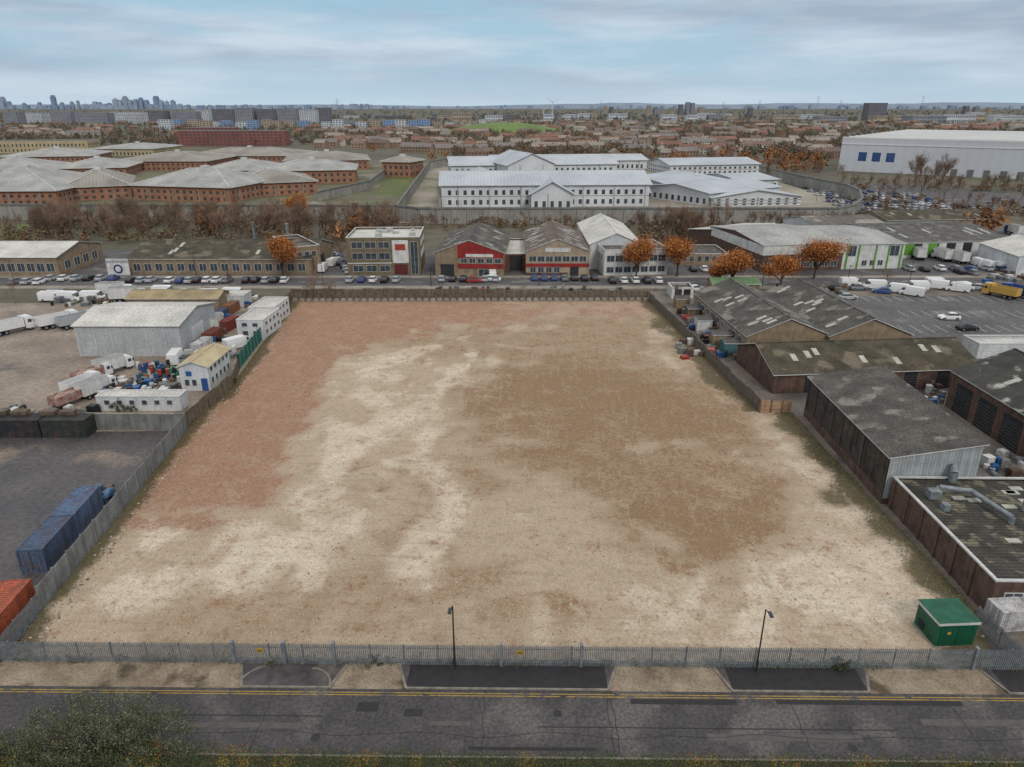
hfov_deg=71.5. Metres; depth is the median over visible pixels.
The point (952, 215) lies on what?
grey warehouse
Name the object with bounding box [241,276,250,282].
parked car
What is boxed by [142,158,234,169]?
windows
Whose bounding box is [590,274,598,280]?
parked car
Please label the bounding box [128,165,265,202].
prison block
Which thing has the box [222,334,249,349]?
parked van
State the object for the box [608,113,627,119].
industrial shed
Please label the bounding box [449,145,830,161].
bare trees
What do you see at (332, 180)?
windows
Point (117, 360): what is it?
box truck
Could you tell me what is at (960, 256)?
box truck
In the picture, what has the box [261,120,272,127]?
apartment block
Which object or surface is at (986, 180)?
bare trees
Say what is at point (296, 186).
windows
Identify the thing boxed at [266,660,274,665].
shrub
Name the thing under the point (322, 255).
doors
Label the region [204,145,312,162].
prison block
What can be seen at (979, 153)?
warehouse
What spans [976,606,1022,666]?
palisade fence
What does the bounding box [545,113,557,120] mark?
industrial shed
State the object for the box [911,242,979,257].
doors
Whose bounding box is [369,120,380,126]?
apartment block
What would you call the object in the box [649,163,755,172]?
windows
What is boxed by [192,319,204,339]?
doors
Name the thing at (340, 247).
bare trees
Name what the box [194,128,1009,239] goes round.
autumn tree group
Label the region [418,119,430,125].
apartment block
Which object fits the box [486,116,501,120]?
windows
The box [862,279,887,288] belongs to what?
parked van
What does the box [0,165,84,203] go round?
prison block
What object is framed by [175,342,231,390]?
site office
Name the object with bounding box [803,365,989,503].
timber clad warehouse
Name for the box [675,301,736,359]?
yard materials
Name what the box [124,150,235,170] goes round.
prison block
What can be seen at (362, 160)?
prison block
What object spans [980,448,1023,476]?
yard materials
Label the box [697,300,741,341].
windows
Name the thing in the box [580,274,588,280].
parked car
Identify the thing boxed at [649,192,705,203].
windows
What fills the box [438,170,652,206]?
prison block
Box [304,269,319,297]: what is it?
bare tree
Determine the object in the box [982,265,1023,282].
yard materials
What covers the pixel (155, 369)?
oil drums
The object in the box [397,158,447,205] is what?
prison wall
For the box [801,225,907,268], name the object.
unit
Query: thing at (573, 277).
parked car
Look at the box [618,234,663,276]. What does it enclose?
autumn tree
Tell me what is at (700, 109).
tower block
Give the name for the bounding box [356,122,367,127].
apartment block
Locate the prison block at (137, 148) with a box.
[89,141,182,155]
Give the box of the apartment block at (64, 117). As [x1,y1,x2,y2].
[49,111,77,123]
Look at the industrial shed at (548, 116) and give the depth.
2137.39 m
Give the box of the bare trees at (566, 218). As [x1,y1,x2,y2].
[410,210,639,229]
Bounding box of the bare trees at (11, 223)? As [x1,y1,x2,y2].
[0,211,52,239]
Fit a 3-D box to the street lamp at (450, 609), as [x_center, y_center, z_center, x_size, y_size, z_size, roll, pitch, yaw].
[-4.697,20.097,55.373,0.336,6.323,1.077,3,21,7]
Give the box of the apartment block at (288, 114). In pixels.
[277,108,299,123]
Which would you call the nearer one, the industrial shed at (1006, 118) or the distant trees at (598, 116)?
the industrial shed at (1006, 118)
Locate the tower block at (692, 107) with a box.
[690,103,694,113]
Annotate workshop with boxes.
[688,223,775,244]
[693,278,828,342]
[735,337,976,393]
[763,278,914,339]
[887,476,1023,611]
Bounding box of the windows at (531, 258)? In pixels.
[529,256,586,272]
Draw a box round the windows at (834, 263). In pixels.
[767,261,836,267]
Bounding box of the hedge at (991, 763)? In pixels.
[0,733,1023,766]
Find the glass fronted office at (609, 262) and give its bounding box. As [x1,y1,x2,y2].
[597,239,667,275]
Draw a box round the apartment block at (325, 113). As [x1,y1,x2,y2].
[316,107,332,121]
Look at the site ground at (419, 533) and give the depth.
78.83 m
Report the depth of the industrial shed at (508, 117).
2392.39 m
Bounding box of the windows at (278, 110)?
[278,110,299,121]
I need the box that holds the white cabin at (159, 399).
[95,389,188,410]
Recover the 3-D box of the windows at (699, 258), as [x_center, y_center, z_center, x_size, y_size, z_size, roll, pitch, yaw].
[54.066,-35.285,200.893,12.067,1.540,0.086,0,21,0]
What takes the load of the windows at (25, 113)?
in the apartment block at (38, 117)
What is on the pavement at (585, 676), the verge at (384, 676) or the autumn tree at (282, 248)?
the verge at (384, 676)
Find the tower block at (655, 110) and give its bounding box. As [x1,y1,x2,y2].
[653,107,657,115]
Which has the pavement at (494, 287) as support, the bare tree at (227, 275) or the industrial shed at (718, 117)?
the bare tree at (227, 275)
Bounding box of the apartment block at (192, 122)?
[187,119,199,126]
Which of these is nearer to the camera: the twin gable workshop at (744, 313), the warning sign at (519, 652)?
the warning sign at (519, 652)
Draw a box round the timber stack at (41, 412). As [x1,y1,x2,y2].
[0,409,78,414]
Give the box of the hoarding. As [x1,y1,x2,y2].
[236,327,261,368]
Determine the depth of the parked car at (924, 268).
193.01 m
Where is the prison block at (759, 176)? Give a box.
[706,172,779,184]
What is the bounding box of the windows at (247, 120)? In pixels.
[247,120,259,128]
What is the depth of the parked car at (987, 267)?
194.32 m
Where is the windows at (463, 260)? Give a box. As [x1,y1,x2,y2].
[461,258,500,263]
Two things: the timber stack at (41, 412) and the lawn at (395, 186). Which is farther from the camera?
the lawn at (395, 186)
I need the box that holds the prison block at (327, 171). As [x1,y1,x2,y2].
[264,157,358,183]
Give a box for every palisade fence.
[0,591,42,661]
[0,641,232,662]
[334,644,499,664]
[583,646,975,669]
[975,649,1023,669]
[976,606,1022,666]
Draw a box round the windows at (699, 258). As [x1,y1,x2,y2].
[682,256,723,260]
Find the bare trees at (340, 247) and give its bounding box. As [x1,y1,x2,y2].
[324,236,346,258]
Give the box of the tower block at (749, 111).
[747,107,753,115]
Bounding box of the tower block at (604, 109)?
[603,106,607,115]
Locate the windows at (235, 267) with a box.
[133,264,305,270]
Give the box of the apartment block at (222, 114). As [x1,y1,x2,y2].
[211,109,235,122]
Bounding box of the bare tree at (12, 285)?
[3,280,19,303]
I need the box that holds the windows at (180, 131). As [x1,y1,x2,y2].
[180,131,289,144]
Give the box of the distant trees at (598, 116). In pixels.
[0,108,1023,119]
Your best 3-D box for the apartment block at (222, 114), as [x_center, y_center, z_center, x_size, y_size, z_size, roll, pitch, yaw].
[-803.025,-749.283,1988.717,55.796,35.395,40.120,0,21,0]
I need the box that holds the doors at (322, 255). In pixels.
[320,253,324,261]
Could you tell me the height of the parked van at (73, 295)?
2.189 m
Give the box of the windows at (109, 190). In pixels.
[75,189,133,198]
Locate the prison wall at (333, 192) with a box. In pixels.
[315,169,384,200]
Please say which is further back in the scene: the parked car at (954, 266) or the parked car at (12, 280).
the parked car at (954, 266)
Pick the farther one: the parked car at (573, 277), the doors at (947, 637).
the parked car at (573, 277)
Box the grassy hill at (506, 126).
[450,122,561,133]
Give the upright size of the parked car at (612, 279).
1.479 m
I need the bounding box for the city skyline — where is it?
[0,95,1023,108]
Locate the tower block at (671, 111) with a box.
[668,108,673,113]
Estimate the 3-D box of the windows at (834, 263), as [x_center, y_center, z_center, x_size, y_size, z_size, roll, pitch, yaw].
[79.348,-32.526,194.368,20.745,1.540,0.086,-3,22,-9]
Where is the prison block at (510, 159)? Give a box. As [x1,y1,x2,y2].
[493,149,556,169]
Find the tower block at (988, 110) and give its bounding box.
[984,107,992,113]
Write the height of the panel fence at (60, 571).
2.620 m
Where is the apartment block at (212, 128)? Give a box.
[186,127,238,129]
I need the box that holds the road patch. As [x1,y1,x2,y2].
[9,689,1023,760]
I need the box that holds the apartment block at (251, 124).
[247,120,259,128]
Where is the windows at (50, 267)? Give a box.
[0,250,97,271]
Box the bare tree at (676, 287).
[673,284,681,294]
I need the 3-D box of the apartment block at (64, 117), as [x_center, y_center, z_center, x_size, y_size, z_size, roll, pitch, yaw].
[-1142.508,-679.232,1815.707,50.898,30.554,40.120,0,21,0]
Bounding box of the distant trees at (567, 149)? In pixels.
[0,117,1023,162]
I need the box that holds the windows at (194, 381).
[184,352,229,385]
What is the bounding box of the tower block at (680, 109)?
[677,104,682,114]
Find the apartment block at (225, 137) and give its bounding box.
[177,130,290,145]
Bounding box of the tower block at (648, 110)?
[646,105,651,115]
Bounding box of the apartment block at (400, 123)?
[395,120,405,126]
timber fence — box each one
[185,376,231,427]
[231,359,239,387]
[285,291,291,304]
[290,288,503,299]
[504,290,648,299]
[649,291,760,410]
[758,400,791,412]
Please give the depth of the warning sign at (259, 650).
56.84 m
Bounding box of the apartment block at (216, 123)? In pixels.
[213,121,219,126]
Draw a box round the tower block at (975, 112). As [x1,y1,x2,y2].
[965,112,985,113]
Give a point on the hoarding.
(248, 348)
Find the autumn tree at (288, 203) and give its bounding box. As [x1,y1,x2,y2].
[281,192,313,212]
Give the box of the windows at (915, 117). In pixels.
[915,117,945,121]
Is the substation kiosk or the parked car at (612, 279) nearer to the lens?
the substation kiosk
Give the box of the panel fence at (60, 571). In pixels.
[34,414,187,608]
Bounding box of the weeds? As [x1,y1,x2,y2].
[1,315,1023,672]
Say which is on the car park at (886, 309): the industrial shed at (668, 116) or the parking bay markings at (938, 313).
the parking bay markings at (938, 313)
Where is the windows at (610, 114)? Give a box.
[610,114,626,118]
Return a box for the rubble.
[24,301,984,656]
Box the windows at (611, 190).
[448,189,642,204]
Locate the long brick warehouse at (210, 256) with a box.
[125,239,332,274]
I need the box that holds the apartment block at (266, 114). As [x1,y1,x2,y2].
[256,109,277,124]
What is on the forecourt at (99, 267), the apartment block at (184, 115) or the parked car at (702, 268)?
the parked car at (702, 268)
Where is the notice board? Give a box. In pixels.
[105,259,130,275]
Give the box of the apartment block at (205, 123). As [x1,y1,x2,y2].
[199,121,213,126]
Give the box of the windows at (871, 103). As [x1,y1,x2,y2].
[869,103,886,115]
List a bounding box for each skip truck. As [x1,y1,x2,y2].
[46,387,91,408]
[58,370,100,390]
[69,363,113,377]
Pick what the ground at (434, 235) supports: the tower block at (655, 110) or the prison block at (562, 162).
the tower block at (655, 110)
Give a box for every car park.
[784,183,999,212]
[846,295,1023,342]
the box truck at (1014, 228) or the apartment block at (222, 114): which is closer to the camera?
the box truck at (1014, 228)
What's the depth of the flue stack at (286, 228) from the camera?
208.44 m
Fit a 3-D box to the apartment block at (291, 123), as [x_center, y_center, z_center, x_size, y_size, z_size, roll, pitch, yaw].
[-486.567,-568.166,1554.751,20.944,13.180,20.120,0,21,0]
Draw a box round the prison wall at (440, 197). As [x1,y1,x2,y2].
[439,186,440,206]
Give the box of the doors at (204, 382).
[201,378,208,390]
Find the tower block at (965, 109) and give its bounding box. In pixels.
[961,106,969,113]
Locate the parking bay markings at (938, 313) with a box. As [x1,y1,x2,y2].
[856,296,1023,331]
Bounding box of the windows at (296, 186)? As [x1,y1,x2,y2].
[265,184,312,193]
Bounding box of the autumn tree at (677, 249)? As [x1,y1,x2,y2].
[659,233,701,276]
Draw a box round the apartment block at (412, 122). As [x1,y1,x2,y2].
[408,120,417,125]
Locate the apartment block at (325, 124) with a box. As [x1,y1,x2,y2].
[321,121,331,127]
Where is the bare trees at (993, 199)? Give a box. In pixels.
[864,189,1023,221]
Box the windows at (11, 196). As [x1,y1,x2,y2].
[2,191,75,203]
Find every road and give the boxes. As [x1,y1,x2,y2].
[0,278,1023,285]
[0,686,1023,760]
[862,184,1023,209]
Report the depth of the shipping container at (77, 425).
96.42 m
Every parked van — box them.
[37,291,55,301]
[56,290,79,300]
[78,290,106,298]
[151,285,173,288]
[166,347,184,364]
[222,287,242,289]
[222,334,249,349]
[317,262,327,271]
[326,257,337,266]
[489,269,496,274]
[839,277,861,285]
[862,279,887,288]
[885,282,908,291]
[898,285,925,296]
[907,280,929,289]
[924,277,945,281]
[929,279,949,289]
[945,281,971,292]
[953,281,974,291]
[968,257,983,266]
[981,259,995,267]
[994,260,1005,265]
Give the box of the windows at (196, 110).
[196,110,211,120]
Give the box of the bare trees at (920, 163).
[906,151,959,187]
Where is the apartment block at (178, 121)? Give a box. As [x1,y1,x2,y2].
[173,119,183,124]
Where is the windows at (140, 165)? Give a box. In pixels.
[76,165,141,173]
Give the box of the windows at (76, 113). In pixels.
[76,113,114,123]
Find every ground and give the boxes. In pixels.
[0,109,1023,694]
[9,299,991,664]
[66,163,426,203]
[399,166,845,222]
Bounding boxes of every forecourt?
[66,250,997,274]
[994,225,1011,235]
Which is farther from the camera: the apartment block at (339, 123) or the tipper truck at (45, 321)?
the apartment block at (339, 123)
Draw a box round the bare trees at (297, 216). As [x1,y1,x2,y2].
[24,192,400,240]
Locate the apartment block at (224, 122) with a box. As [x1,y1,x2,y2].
[221,120,233,126]
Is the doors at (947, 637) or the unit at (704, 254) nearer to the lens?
the doors at (947, 637)
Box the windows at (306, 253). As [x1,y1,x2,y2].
[297,250,316,256]
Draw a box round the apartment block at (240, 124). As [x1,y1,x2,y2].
[235,122,247,128]
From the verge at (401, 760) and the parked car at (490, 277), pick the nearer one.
the verge at (401, 760)
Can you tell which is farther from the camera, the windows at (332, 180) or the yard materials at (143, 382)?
the windows at (332, 180)
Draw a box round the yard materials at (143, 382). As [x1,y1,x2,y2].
[96,374,181,394]
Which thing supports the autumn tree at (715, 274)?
on the ground at (434, 235)
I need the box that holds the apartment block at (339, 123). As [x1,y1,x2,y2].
[332,119,343,127]
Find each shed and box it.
[124,289,230,309]
[226,290,251,306]
[386,115,408,118]
[432,114,450,119]
[437,115,451,119]
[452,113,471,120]
[485,115,502,121]
[503,115,515,119]
[543,114,553,120]
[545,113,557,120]
[564,114,577,119]
[577,113,589,118]
[577,213,636,268]
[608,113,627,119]
[660,114,676,119]
[673,295,690,308]
[684,115,697,121]
[685,304,700,315]
[694,315,713,330]
[706,115,720,119]
[708,330,732,347]
[719,338,741,354]
[724,115,734,120]
[768,115,799,120]
[796,114,822,118]
[812,116,847,122]
[867,116,888,119]
[884,115,901,122]
[901,115,946,122]
[932,114,976,122]
[970,114,987,121]
[986,116,1023,120]
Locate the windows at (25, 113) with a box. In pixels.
[25,113,49,121]
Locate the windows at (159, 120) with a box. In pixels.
[159,120,173,129]
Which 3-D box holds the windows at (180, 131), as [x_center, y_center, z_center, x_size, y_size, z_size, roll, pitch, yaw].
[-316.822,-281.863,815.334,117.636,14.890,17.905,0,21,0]
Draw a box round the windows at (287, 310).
[279,300,288,317]
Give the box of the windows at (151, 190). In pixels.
[137,186,262,200]
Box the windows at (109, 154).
[47,154,111,159]
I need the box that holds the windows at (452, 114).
[452,114,471,119]
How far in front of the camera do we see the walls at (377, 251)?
188.54 m
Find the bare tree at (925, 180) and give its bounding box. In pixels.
[918,167,933,197]
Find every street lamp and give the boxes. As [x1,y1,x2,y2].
[448,605,455,668]
[755,609,773,671]
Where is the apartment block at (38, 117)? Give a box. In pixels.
[25,113,50,122]
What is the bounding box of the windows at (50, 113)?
[50,113,74,123]
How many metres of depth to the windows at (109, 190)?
342.20 m
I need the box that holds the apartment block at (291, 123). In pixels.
[283,121,295,126]
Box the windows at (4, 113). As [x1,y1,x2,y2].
[4,113,25,122]
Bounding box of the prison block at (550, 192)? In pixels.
[528,177,575,206]
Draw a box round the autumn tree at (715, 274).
[704,259,731,276]
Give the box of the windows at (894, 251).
[848,245,900,265]
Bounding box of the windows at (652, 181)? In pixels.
[652,181,796,205]
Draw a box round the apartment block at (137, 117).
[109,112,148,123]
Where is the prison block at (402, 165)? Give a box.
[379,154,425,176]
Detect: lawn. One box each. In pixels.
[0,224,42,239]
[373,176,416,196]
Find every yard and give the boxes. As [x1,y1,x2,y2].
[0,303,263,431]
[0,431,168,655]
[650,291,1023,663]
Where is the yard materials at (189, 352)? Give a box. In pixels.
[184,313,236,358]
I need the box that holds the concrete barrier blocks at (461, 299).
[293,297,647,301]
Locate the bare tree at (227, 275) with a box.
[225,270,232,284]
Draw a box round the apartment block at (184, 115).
[171,111,201,123]
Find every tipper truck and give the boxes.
[0,314,36,336]
[33,309,78,329]
[54,309,88,329]
[981,282,1022,299]
[1001,282,1023,298]
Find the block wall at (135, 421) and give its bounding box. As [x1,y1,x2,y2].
[86,412,184,429]
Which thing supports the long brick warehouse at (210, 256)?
on the forecourt at (99, 267)
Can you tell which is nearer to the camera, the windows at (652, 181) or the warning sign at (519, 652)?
the warning sign at (519, 652)
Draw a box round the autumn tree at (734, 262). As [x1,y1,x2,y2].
[709,247,766,276]
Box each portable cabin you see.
[235,307,281,339]
[247,296,289,320]
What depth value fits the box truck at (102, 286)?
166.23 m
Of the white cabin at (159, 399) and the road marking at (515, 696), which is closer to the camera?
the road marking at (515, 696)
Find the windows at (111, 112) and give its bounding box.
[111,112,147,122]
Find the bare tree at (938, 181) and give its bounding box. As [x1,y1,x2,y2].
[935,175,954,197]
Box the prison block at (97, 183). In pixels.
[66,167,134,200]
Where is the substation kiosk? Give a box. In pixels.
[911,598,981,647]
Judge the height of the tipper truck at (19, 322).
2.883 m
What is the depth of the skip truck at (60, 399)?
105.77 m
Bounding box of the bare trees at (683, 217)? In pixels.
[633,199,733,241]
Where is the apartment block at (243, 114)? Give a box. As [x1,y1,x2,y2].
[234,107,256,121]
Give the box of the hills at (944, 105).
[16,102,1023,108]
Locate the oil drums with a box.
[135,359,179,379]
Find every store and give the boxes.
[705,277,761,289]
[962,335,1023,357]
[977,234,1023,274]
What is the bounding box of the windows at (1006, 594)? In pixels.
[1003,592,1023,596]
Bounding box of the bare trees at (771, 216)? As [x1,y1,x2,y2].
[726,208,850,223]
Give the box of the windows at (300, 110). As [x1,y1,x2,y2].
[300,110,318,120]
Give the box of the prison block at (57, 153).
[0,146,112,161]
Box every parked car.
[6,278,20,284]
[19,278,32,284]
[31,278,46,284]
[44,274,57,280]
[56,274,70,280]
[69,274,82,280]
[81,274,94,280]
[94,274,107,280]
[106,274,119,280]
[124,276,135,282]
[134,276,144,282]
[144,276,157,282]
[163,276,175,282]
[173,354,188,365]
[174,276,184,282]
[183,276,192,282]
[191,276,201,282]
[201,276,211,282]
[210,276,221,282]
[220,276,233,282]
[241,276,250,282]
[250,276,261,282]
[260,276,270,282]
[269,276,279,282]
[279,276,289,282]
[335,259,345,264]
[345,276,354,282]
[357,276,366,282]
[368,276,377,282]
[380,276,389,282]
[391,276,400,282]
[438,275,445,281]
[448,275,456,281]
[459,275,467,281]
[466,276,482,282]
[481,275,488,281]
[487,275,500,280]
[492,275,499,281]
[530,274,537,280]
[541,274,547,280]
[551,274,557,280]
[560,274,568,280]
[570,274,578,280]
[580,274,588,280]
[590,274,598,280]
[608,276,616,282]
[619,277,627,282]
[631,277,639,282]
[642,276,651,282]
[654,277,662,282]
[689,265,697,271]
[692,284,703,290]
[699,265,708,271]
[825,283,839,289]
[838,292,857,299]
[849,283,868,289]
[872,287,891,293]
[902,265,915,270]
[918,266,930,271]
[933,265,946,270]
[937,312,961,319]
[949,265,961,268]
[951,268,966,273]
[955,322,979,330]
[963,265,978,270]
[966,269,979,274]
[973,283,982,290]
[978,265,993,270]
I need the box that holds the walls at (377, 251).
[346,227,424,274]
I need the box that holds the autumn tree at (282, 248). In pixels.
[262,233,302,275]
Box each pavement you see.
[0,275,1016,288]
[0,656,1023,691]
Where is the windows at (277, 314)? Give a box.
[241,312,279,334]
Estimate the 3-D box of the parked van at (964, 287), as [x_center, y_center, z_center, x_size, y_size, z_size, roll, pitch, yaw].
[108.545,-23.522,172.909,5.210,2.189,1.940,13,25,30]
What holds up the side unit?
on the forecourt at (99, 267)
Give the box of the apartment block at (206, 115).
[195,110,212,120]
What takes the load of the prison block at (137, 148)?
on the ground at (434, 235)
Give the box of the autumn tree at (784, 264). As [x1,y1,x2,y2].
[757,252,808,283]
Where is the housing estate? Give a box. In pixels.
[2,119,1023,157]
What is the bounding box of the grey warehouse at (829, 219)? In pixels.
[783,214,884,225]
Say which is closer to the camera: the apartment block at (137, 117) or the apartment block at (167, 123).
the apartment block at (167, 123)
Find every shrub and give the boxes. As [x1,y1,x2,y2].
[0,688,205,766]
[0,719,77,766]
[110,400,136,412]
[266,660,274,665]
[365,653,384,665]
[825,656,852,671]
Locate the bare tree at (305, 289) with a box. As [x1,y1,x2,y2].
[302,283,311,300]
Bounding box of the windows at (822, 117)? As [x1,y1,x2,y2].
[822,117,846,121]
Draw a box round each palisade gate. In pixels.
[233,643,332,663]
[503,645,579,665]
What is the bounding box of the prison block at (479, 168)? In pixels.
[471,166,487,169]
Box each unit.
[0,241,103,275]
[272,234,320,271]
[433,222,510,275]
[505,238,525,270]
[523,220,590,274]
[668,245,728,264]
[710,224,845,271]
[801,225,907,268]
[945,348,1023,456]
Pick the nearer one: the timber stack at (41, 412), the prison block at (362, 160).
the timber stack at (41, 412)
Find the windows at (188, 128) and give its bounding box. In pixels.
[188,128,236,129]
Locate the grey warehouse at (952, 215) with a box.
[854,208,995,229]
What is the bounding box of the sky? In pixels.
[0,0,1023,105]
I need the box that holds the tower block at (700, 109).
[697,107,702,112]
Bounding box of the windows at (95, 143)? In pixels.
[0,142,99,151]
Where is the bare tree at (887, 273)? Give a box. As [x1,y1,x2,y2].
[881,267,893,279]
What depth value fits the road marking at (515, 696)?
54.42 m
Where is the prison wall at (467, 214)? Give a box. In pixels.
[0,165,863,223]
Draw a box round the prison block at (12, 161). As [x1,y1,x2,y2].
[0,155,71,170]
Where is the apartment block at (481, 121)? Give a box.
[479,119,486,123]
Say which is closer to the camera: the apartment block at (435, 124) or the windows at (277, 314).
the windows at (277, 314)
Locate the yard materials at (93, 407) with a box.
[2,403,101,412]
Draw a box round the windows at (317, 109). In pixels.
[317,109,331,120]
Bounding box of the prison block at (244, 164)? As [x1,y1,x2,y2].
[210,157,278,171]
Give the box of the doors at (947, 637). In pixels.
[917,617,975,645]
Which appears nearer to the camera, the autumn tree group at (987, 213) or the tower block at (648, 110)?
the autumn tree group at (987, 213)
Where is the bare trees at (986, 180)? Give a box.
[839,170,1022,192]
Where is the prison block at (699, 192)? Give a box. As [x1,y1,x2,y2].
[649,177,782,205]
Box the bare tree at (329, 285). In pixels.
[321,277,336,299]
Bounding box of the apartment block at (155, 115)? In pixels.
[147,110,170,120]
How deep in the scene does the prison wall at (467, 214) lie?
272.31 m
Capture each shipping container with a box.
[0,413,45,437]
[0,579,37,641]
[15,515,77,572]
[39,413,96,437]
[49,486,103,535]
[189,336,212,349]
[201,327,223,341]
[214,307,228,314]
[219,315,238,331]
[221,300,239,314]
[982,596,1023,631]
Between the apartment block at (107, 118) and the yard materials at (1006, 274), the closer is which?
the yard materials at (1006, 274)
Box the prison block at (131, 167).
[52,156,142,174]
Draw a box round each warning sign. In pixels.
[256,648,263,652]
[516,650,523,654]
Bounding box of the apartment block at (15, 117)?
[2,111,26,123]
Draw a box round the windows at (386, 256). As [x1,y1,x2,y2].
[351,233,423,273]
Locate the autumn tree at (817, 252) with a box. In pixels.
[792,237,853,278]
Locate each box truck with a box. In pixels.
[72,373,117,399]
[90,353,134,373]
[95,281,131,297]
[106,285,144,301]
[209,312,225,326]
[912,246,927,259]
[931,247,954,261]
[945,249,970,263]
[1004,224,1023,233]
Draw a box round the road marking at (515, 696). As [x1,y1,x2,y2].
[0,689,1023,700]
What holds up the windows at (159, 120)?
in the apartment block at (167, 123)
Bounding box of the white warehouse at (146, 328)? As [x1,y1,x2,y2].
[70,302,215,355]
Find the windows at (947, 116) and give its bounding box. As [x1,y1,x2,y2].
[946,116,974,121]
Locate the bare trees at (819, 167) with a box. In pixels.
[759,159,844,176]
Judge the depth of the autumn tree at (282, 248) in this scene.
183.45 m
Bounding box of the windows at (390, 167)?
[384,164,421,175]
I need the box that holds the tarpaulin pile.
[94,483,114,501]
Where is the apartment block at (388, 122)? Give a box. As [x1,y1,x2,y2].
[383,120,394,126]
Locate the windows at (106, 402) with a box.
[103,400,172,404]
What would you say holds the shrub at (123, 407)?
on the yard at (38, 364)
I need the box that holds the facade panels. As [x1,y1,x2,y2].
[348,240,408,273]
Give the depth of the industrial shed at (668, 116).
2274.20 m
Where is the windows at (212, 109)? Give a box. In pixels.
[212,109,234,120]
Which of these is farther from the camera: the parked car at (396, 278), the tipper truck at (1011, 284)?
the parked car at (396, 278)
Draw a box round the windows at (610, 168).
[448,166,611,170]
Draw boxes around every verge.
[0,656,1009,694]
[0,754,1023,766]
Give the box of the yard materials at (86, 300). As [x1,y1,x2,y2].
[50,289,260,307]
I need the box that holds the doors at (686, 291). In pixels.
[675,289,690,294]
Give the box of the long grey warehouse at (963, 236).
[848,221,1006,257]
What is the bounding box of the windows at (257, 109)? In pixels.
[257,109,276,122]
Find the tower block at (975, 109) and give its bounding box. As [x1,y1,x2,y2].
[971,107,979,111]
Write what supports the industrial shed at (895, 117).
on the ground at (434, 235)
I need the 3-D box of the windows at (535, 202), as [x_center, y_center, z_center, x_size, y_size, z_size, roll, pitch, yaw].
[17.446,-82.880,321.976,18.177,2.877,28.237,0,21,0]
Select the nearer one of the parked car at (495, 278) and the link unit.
the parked car at (495, 278)
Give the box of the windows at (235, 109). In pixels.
[235,109,256,119]
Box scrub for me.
[0,180,1023,242]
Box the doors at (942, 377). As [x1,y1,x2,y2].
[803,370,950,392]
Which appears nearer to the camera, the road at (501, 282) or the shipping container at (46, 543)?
the shipping container at (46, 543)
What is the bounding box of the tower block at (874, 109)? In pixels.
[861,103,887,119]
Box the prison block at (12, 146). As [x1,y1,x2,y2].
[0,139,99,152]
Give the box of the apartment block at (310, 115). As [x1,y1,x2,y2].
[299,110,318,123]
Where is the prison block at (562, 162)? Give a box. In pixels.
[446,155,618,170]
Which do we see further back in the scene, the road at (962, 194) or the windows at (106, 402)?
the road at (962, 194)
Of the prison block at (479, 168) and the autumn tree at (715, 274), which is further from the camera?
the prison block at (479, 168)
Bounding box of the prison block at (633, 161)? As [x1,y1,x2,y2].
[488,153,648,168]
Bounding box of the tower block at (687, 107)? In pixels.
[684,102,690,114]
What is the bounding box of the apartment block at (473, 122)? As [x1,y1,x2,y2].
[468,121,478,124]
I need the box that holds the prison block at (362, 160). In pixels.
[282,149,370,168]
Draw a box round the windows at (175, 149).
[112,149,180,154]
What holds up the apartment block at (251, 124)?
on the ground at (434, 235)
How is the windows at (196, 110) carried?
in the apartment block at (206, 115)
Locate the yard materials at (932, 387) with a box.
[923,380,946,404]
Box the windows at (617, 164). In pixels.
[617,164,642,167]
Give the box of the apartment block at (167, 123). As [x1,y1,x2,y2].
[158,119,174,129]
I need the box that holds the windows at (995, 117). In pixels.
[995,117,1023,120]
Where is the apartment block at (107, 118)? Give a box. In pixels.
[75,113,115,124]
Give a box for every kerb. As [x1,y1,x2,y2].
[0,657,1023,694]
[0,751,1023,763]
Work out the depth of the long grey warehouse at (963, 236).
217.51 m
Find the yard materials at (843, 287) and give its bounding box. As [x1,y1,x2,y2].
[817,282,849,294]
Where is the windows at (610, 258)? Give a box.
[597,250,665,272]
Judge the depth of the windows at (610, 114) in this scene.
2373.63 m
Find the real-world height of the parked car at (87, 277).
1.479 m
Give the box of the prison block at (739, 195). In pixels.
[647,170,804,206]
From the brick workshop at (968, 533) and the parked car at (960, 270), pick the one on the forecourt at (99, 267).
the parked car at (960, 270)
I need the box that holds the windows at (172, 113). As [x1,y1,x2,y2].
[172,113,200,121]
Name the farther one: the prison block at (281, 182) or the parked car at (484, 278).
the prison block at (281, 182)
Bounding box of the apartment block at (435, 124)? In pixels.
[432,122,440,127]
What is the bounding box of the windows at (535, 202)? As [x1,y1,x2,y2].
[534,201,569,206]
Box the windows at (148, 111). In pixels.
[148,111,169,120]
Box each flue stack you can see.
[251,222,255,238]
[284,223,288,234]
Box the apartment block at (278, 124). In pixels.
[272,121,281,127]
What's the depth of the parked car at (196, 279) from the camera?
180.88 m
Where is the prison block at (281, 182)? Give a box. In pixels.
[248,167,318,195]
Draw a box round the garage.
[667,282,693,297]
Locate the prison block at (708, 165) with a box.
[647,157,760,173]
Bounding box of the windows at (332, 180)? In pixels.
[307,170,356,181]
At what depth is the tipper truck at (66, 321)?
143.16 m
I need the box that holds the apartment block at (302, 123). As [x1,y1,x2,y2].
[297,121,309,126]

